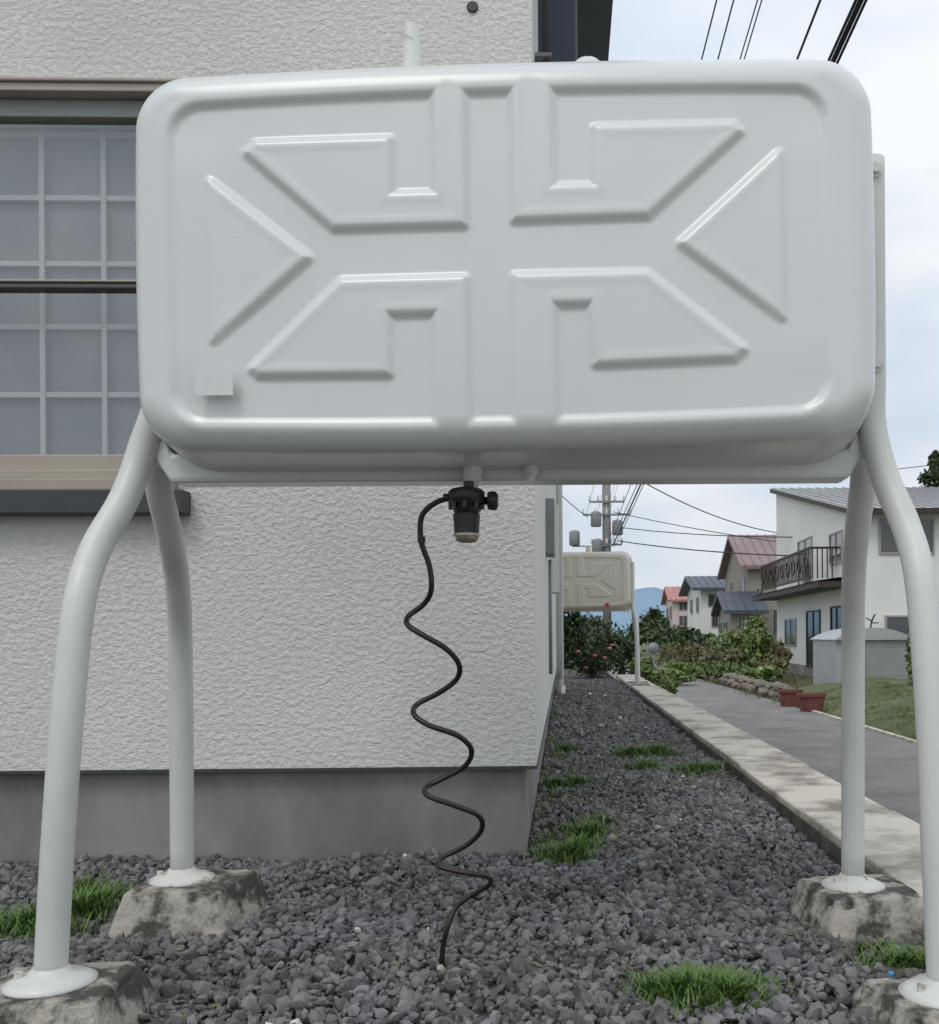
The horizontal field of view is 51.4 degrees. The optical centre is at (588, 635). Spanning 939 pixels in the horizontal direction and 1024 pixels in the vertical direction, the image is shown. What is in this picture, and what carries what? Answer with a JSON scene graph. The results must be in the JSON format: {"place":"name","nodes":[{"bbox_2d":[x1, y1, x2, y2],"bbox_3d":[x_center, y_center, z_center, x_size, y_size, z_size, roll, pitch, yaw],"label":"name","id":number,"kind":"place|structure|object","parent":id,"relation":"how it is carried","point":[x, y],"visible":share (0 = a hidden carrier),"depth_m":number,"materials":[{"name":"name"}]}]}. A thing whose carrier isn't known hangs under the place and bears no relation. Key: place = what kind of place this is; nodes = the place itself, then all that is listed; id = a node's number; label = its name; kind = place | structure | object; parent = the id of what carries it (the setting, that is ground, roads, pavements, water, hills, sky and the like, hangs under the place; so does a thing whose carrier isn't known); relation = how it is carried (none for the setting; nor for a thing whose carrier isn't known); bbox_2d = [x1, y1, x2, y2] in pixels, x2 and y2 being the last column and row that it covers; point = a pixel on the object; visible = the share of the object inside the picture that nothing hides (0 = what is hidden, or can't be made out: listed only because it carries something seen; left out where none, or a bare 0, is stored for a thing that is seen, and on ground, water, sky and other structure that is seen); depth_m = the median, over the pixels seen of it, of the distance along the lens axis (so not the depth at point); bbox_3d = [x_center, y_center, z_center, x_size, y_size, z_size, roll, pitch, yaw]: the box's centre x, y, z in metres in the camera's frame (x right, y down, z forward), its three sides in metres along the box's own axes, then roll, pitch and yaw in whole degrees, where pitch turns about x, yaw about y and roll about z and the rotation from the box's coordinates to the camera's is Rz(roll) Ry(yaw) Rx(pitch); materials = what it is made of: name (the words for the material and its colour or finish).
{"place":"outdoors","nodes":[
{"label":"outdoors","id":0,"kind":"place"},
{"bbox_2d":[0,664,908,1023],"bbox_3d":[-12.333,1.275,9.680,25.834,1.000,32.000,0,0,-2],"label":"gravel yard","id":1,"kind":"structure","parent":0,"point":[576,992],"depth_m":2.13,"materials":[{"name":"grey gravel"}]},
{"bbox_2d":[0,687,553,863],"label":"foundation","id":2,"kind":"object","parent":1,"relation":"on","point":[306,815],"visible":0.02,"depth_m":3.01,"materials":[{"name":"concrete"}]},
{"bbox_2d":[0,0,556,770],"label":"walls","id":3,"kind":"structure","parent":2,"relation":"on","point":[310,650],"depth_m":2.98,"materials":[{"name":"white paint"}]},
{"bbox_2d":[0,76,190,515],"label":"window frame","id":4,"kind":"object","parent":3,"relation":"attached to","point":[56,485],"visible":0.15,"depth_m":2.93,"materials":[{"name":"metal"}]},
{"bbox_2d":[0,128,140,454],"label":"shoji screen","id":5,"kind":"object","parent":4,"relation":"attached to","point":[69,374],"visible":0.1,"depth_m":3.05,"materials":[{"name":"grey"}]},
{"bbox_2d":[467,0,577,693],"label":"side fittings","id":6,"kind":"object","parent":3,"relation":"attached to","point":[557,31],"visible":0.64,"depth_m":3.95,"materials":[{"name":"grey metal"}]},
{"bbox_2d":[577,0,612,60],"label":"roof","id":7,"kind":"structure","parent":3,"relation":"on","point":[594,18],"depth_m":7.76,"materials":[{"name":"metal"}]},
{"bbox_2d":[0,669,556,773],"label":"drip flashing","id":8,"kind":"object","parent":2,"relation":"on","point":[297,769],"visible":0.47,"depth_m":2.98,"materials":[{"name":"grey metal"}]},
{"bbox_2d":[404,497,493,966],"bbox_3d":[-0.285,0.217,1.962,0.121,0.986,0.177,0,0,36],"label":"copper fuel line","id":9,"kind":"object","parent":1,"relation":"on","point":[421,538],"visible":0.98,"depth_m":1.95,"materials":[{"name":"black rubber"}]},
{"bbox_2d":[556,612,646,677],"bbox_3d":[0.225,0.128,16.838,1.572,1.507,3.378,0,0,6],"label":"garden hedge","id":10,"kind":"object","parent":1,"relation":"on","point":[590,645],"visible":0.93,"depth_m":15.91,"materials":[{"name":"green plant"}]},
{"bbox_2d":[0,678,925,1023],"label":"gravel","id":11,"kind":"structure","parent":0,"point":[622,716],"depth_m":2.29,"materials":[{"name":"grey gravel"}]},
{"bbox_2d":[0,961,159,1023],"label":"concrete footing block","id":12,"kind":"structure","parent":11,"relation":"on","point":[123,992],"depth_m":1.67,"materials":[{"name":"grey concrete"}]},
{"bbox_2d":[108,869,273,942],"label":"concrete footing block","id":13,"kind":"structure","parent":11,"relation":"on","point":[217,901],"depth_m":2.24,"materials":[{"name":"grey concrete"}]},
{"bbox_2d":[0,690,925,1023],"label":"grass tufts","id":14,"kind":"object","parent":11,"relation":"on","point":[684,982],"visible":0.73,"depth_m":2.29,"materials":[{"name":"green plant"}]},
{"bbox_2d":[174,730,848,1017],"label":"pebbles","id":15,"kind":"object","parent":11,"relation":"on","point":[185,1014],"visible":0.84,"depth_m":2.34,"materials":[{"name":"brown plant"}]},
{"bbox_2d":[786,874,924,943],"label":"concrete footing block","id":16,"kind":"structure","parent":11,"relation":"on","point":[893,908],"depth_m":2.22,"materials":[{"name":"grey concrete"}]},
{"bbox_2d":[1,21,938,1008],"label":"heating oil tank","id":17,"kind":"object","parent":16,"relation":"on","point":[411,271],"visible":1,"depth_m":1.73,"materials":[{"name":"white metal"}]},
{"bbox_2d":[443,480,498,542],"bbox_3d":[-0.231,-0.253,1.890,0.107,0.141,0.072,0,0,0],"label":"oil strainer filter","id":18,"kind":"object","parent":17,"relation":"attached to","point":[467,501],"visible":0.98,"depth_m":1.87,"materials":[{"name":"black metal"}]},
{"bbox_2d":[847,973,938,1023],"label":"concrete footing block","id":19,"kind":"structure","parent":11,"relation":"on","point":[886,1000],"depth_m":1.70,"materials":[{"name":"grey concrete"}]},
{"bbox_2d":[556,587,665,635],"bbox_3d":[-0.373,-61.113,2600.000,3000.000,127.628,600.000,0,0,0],"label":"hill","id":20,"kind":"structure","parent":0,"point":[646,598],"depth_m":2413.88,"materials":[{"name":"blue"}]},
{"bbox_2d":[624,638,812,698],"bbox_3d":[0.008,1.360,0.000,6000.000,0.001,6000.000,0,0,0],"label":"ground","id":21,"kind":"structure","parent":0,"point":[647,653],"depth_m":41.24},
{"bbox_2d":[624,605,715,653],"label":"distant trees","id":22,"kind":"object","parent":21,"relation":"on","point":[654,626],"visible":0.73,"depth_m":65.46,"materials":[{"name":"green plant"}]},
{"bbox_2d":[666,600,687,627],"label":"walls","id":23,"kind":"structure","parent":21,"relation":"on","point":[676,612],"depth_m":76.00,"materials":[{"name":"pink"}]},
{"bbox_2d":[661,586,687,604],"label":"roof","id":24,"kind":"structure","parent":23,"relation":"on","point":[670,594],"depth_m":77.67,"materials":[{"name":"red metal"}]},
{"bbox_2d":[667,602,687,625],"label":"windows","id":25,"kind":"structure","parent":23,"relation":"attached to","point":[682,619],"depth_m":75.98,"materials":[{"name":"grey glass"}]},
{"bbox_2d":[688,588,724,645],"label":"walls","id":26,"kind":"structure","parent":21,"relation":"on","point":[701,619],"depth_m":60.00,"materials":[{"name":"white paint"}]},
{"bbox_2d":[678,575,724,596],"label":"roof","id":27,"kind":"structure","parent":26,"relation":"on","point":[702,582],"depth_m":61.78,"materials":[{"name":"grey metal"}]},
{"bbox_2d":[690,594,719,626],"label":"windows","id":28,"kind":"structure","parent":26,"relation":"attached to","point":[715,620],"depth_m":59.98,"materials":[{"name":"grey glass"}]},
{"bbox_2d":[659,658,782,683],"bbox_3d":[3.350,1.008,27.743,3.375,0.677,6.831,0,0,0],"label":"garden shrub","id":29,"kind":"object","parent":21,"relation":"on","point":[686,671],"visible":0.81,"depth_m":26.48,"materials":[{"name":"green plant"}]},
{"bbox_2d":[654,638,793,679],"bbox_3d":[4.261,0.754,33.293,2.861,1.396,15.859,0,0,-3],"label":"garden shrub","id":30,"kind":"object","parent":21,"relation":"on","point":[779,655],"visible":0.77,"depth_m":29.91,"materials":[{"name":"green plant"}]},
{"bbox_2d":[706,613,775,668],"bbox_3d":[5.521,0.334,35.316,2.852,2.586,11.658,0,0,10],"label":"garden shrub","id":31,"kind":"object","parent":21,"relation":"on","point":[756,642],"visible":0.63,"depth_m":33.40,"materials":[{"name":"green plant"}]},
{"bbox_2d":[700,672,794,700],"bbox_3d":[3.765,1.163,25.490,0.511,0.408,13.172,0,0,-2],"label":"rubble edging","id":32,"kind":"object","parent":21,"relation":"on","point":[759,685],"visible":0.61,"depth_m":22.34,"materials":[{"name":"stone"}]},
{"bbox_2d":[697,671,812,702],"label":"wild grass","id":33,"kind":"structure","parent":21,"relation":"on","point":[796,683],"depth_m":24.80,"materials":[{"name":"green plant"}]},
{"bbox_2d":[616,674,922,898],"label":"concrete kerb","id":34,"kind":"structure","parent":21,"relation":"on","point":[803,797],"depth_m":3.90,"materials":[{"name":"grey concrete"}]},
{"bbox_2d":[628,683,650,689],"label":"concrete footing block","id":35,"kind":"structure","parent":34,"relation":"on","point":[643,684],"depth_m":12.00,"materials":[{"name":"grey concrete"}]},
{"bbox_2d":[769,678,915,739],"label":"grass verge","id":36,"kind":"object","parent":21,"relation":"on","point":[826,686],"depth_m":15.82,"materials":[{"name":"green plant"}]},
{"bbox_2d":[904,633,912,684],"bbox_3d":[6.038,0.562,16.688,1.192,1.434,1.377,0,0,0],"label":"garden bush","id":37,"kind":"object","parent":36,"relation":"on","point":[908,659],"visible":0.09,"depth_m":17.00,"materials":[{"name":"green plant"}]},
{"bbox_2d":[776,495,938,676],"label":"walls","id":38,"kind":"structure","parent":21,"relation":"on","point":[798,520],"depth_m":28.71,"materials":[{"name":"white paint"}]},
{"bbox_2d":[752,546,841,600],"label":"balcony","id":39,"kind":"structure","parent":38,"relation":"attached to","point":[768,574],"depth_m":29.44,"materials":[{"name":"brown metal"}]},
{"bbox_2d":[770,486,938,512],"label":"roof","id":40,"kind":"structure","parent":38,"relation":"on","point":[925,499],"depth_m":30.57,"materials":[{"name":"grey metal"}]},
{"bbox_2d":[784,519,934,667],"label":"windows","id":41,"kind":"structure","parent":38,"relation":"attached to","point":[887,545],"depth_m":27.27,"materials":[{"name":"grey glass"}]},
{"bbox_2d":[811,628,909,684],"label":"storage shed","id":42,"kind":"structure","parent":21,"relation":"on","point":[885,652],"depth_m":19.50,"materials":[{"name":"metal"}]},
{"bbox_2d":[866,614,878,627],"bbox_3d":[7.069,-0.323,24.000,0.326,0.438,0.039,0,0,0],"label":"tv antenna","id":43,"kind":"object","parent":42,"relation":"on","point":[872,621],"visible":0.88,"depth_m":23.99,"materials":[{"name":"black metal"}]},
{"bbox_2d":[812,710,915,743],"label":"roadside kerb","id":44,"kind":"structure","parent":21,"relation":"on","point":[876,729],"depth_m":12.66,"materials":[{"name":"concrete"}]},
{"bbox_2d":[916,450,938,487],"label":"pine tree","id":45,"kind":"object","parent":21,"relation":"on","point":[929,477],"visible":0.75,"depth_m":59.66,"materials":[{"name":"green plant"}]},
{"bbox_2d":[720,608,757,661],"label":"walls","id":46,"kind":"structure","parent":0,"point":[732,619],"depth_m":46.00,"materials":[{"name":"beige paint"}]},
{"bbox_2d":[718,615,745,635],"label":"windows","id":47,"kind":"structure","parent":46,"relation":"attached to","point":[722,626],"depth_m":47.00,"materials":[{"name":"grey glass"}]},
{"bbox_2d":[711,590,768,615],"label":"roof","id":48,"kind":"structure","parent":46,"relation":"on","point":[735,602],"depth_m":46.66,"materials":[{"name":"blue metal"}]},
{"bbox_2d":[562,0,938,589],"label":"sky","id":49,"kind":"structure","parent":0,"point":[892,49],"materials":[{"name":"white"}]},
{"bbox_2d":[725,549,776,644],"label":"walls","id":50,"kind":"structure","parent":0,"point":[735,572],"depth_m":48.00,"materials":[{"name":"beige paint"}]},
{"bbox_2d":[717,534,776,578],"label":"roof","id":51,"kind":"structure","parent":50,"relation":"on","point":[744,545],"depth_m":50.21,"materials":[{"name":"metal"}]},
{"bbox_2d":[729,577,776,634],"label":"windows","id":52,"kind":"structure","parent":50,"relation":"attached to","point":[774,611],"depth_m":47.98,"materials":[{"name":"grey glass"}]},
{"bbox_2d":[606,660,919,823],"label":"road","id":53,"kind":"structure","parent":0,"point":[812,740],"depth_m":11.80,"materials":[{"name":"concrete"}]},
{"bbox_2d":[648,643,658,666],"bbox_3d":[1.487,0.723,22.052,0.260,1.136,0.104,0,0,0],"label":"satellite dish","id":54,"kind":"object","parent":53,"relation":"on","point":[653,648],"visible":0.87,"depth_m":22.02,"materials":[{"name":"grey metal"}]},
{"bbox_2d":[628,656,681,693],"bbox_3d":[1.024,0.635,15.613,0.554,0.605,1.366,0,0,-21],"label":"roadside shrub","id":55,"kind":"object","parent":53,"relation":"on","point":[651,674],"visible":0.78,"depth_m":15.46,"materials":[{"name":"green plant"}]},
{"bbox_2d":[563,0,936,628],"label":"utility pole","id":56,"kind":"object","parent":53,"relation":"on","point":[603,544],"visible":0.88,"depth_m":38.73,"materials":[{"name":"concrete"}]},
{"bbox_2d":[778,689,802,706],"bbox_3d":[3.659,1.127,17.457,0.478,0.302,0.383,0,0,-41],"label":"flower planter","id":57,"kind":"object","parent":53,"relation":"on","point":[789,698],"visible":0.95,"depth_m":17.31,"materials":[{"name":"red plastic"}]},
{"bbox_2d":[797,693,826,711],"bbox_3d":[3.777,1.126,16.293,0.518,0.302,0.415,0,0,-4],"label":"flower planter","id":58,"kind":"object","parent":53,"relation":"on","point":[809,702],"visible":0.93,"depth_m":16.14,"materials":[{"name":"red plastic"}]},
{"bbox_3d":[0.655,0.660,12.730,0.314,0.111,0.315,0,0,-17],"label":"concrete footing block","id":59,"kind":"object","parent":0,"visible":0},
{"bbox_2d":[556,545,642,683],"bbox_3d":[-0.184,-0.299,12.430,1.788,1.875,0.812,0,0,0],"label":"heating oil tank","id":60,"kind":"object","parent":59,"relation":"on","point":[598,581],"visible":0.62,"depth_m":12.13,"materials":[{"name":"beige metal"}]}
]}

